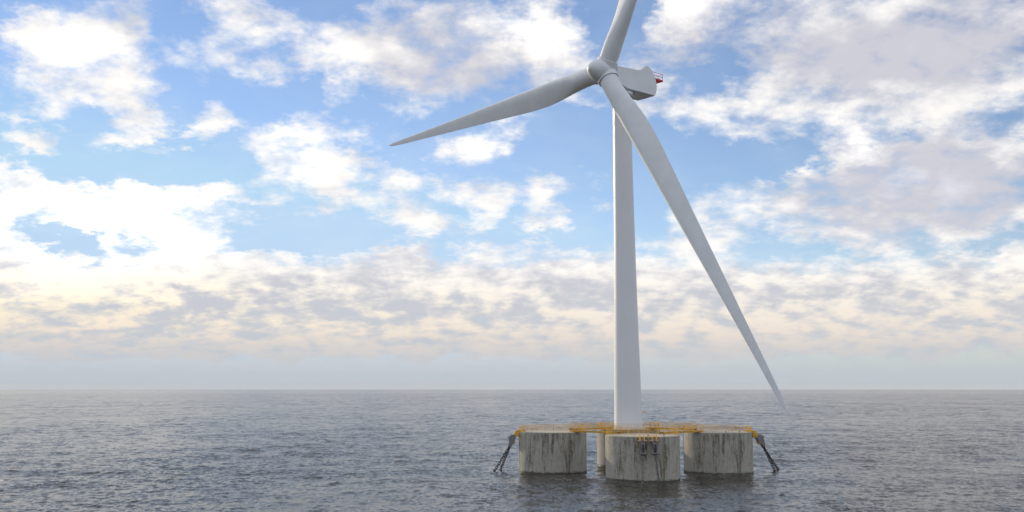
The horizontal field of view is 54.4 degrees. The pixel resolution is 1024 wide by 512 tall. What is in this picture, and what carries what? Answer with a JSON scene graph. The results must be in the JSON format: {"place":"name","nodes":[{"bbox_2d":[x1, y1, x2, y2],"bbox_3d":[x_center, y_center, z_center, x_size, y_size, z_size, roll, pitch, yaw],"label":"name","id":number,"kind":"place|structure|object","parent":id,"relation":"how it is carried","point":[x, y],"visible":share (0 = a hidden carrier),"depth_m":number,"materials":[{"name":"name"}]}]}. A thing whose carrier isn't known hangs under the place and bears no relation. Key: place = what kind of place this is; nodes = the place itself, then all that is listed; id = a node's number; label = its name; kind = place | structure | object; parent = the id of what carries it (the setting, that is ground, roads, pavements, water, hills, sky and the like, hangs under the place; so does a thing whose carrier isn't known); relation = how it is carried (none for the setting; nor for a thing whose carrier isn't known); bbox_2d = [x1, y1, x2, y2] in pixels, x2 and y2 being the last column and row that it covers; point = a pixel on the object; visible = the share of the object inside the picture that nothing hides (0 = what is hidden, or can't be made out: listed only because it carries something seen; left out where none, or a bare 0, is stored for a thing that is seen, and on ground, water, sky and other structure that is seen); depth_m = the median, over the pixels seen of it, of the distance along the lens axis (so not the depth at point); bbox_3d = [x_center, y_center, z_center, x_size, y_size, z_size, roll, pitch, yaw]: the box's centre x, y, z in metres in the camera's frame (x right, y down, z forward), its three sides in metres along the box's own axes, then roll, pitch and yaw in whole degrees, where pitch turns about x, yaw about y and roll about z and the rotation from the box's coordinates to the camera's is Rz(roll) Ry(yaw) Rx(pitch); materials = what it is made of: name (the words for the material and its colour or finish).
{"place":"outdoors","nodes":[
{"label":"outdoors","id":0,"kind":"place"},
{"bbox_2d":[0,390,1023,511],"bbox_3d":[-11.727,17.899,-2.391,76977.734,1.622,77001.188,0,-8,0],"label":"sea","id":1,"kind":"structure","parent":0,"point":[420,450],"depth_m":288.40,"materials":[{"name":"grey"}]},
{"bbox_2d":[514,422,757,481],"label":"floating platform","id":2,"kind":"structure","parent":1,"relation":"on","point":[563,452],"depth_m":212.89,"materials":[{"name":"concrete"}]},
{"bbox_2d":[493,435,515,470],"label":"mooring chain","id":3,"kind":"object","parent":2,"relation":"hanging from","point":[512,438],"visible":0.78,"depth_m":219.55,"materials":[{"name":"grey metal"}]},
{"bbox_2d":[499,434,514,469],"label":"mooring chain","id":4,"kind":"object","parent":2,"relation":"hanging from","point":[505,457],"visible":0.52,"depth_m":223.18,"materials":[{"name":"grey metal"}]},
{"bbox_2d":[389,0,785,428],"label":"wind turbine","id":5,"kind":"object","parent":2,"relation":"on","point":[623,88],"visible":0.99,"depth_m":240.56,"materials":[{"name":"paint"}]},
{"bbox_2d":[640,439,645,483],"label":"mooring chain","id":6,"kind":"object","parent":2,"relation":"hanging from","point":[642,445],"visible":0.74,"depth_m":192.72,"materials":[{"name":"grey metal"}]},
{"bbox_2d":[652,439,659,483],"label":"mooring chain","id":7,"kind":"object","parent":2,"relation":"hanging from","point":[654,445],"visible":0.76,"depth_m":192.72,"materials":[{"name":"grey metal"}]},
{"bbox_2d":[756,435,775,470],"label":"mooring chain","id":8,"kind":"object","parent":2,"relation":"hanging from","point":[760,439],"visible":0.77,"depth_m":217.41,"materials":[{"name":"grey metal"}]},
{"bbox_2d":[755,434,778,469],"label":"mooring chain","id":9,"kind":"object","parent":2,"relation":"hanging from","point":[767,455],"visible":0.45,"depth_m":220.84,"materials":[{"name":"grey metal"}]},
{"bbox_2d":[0,0,1023,389],"label":"sky","id":10,"kind":"structure","parent":0,"point":[195,194],"materials":[{"name":"blue"}]}
]}

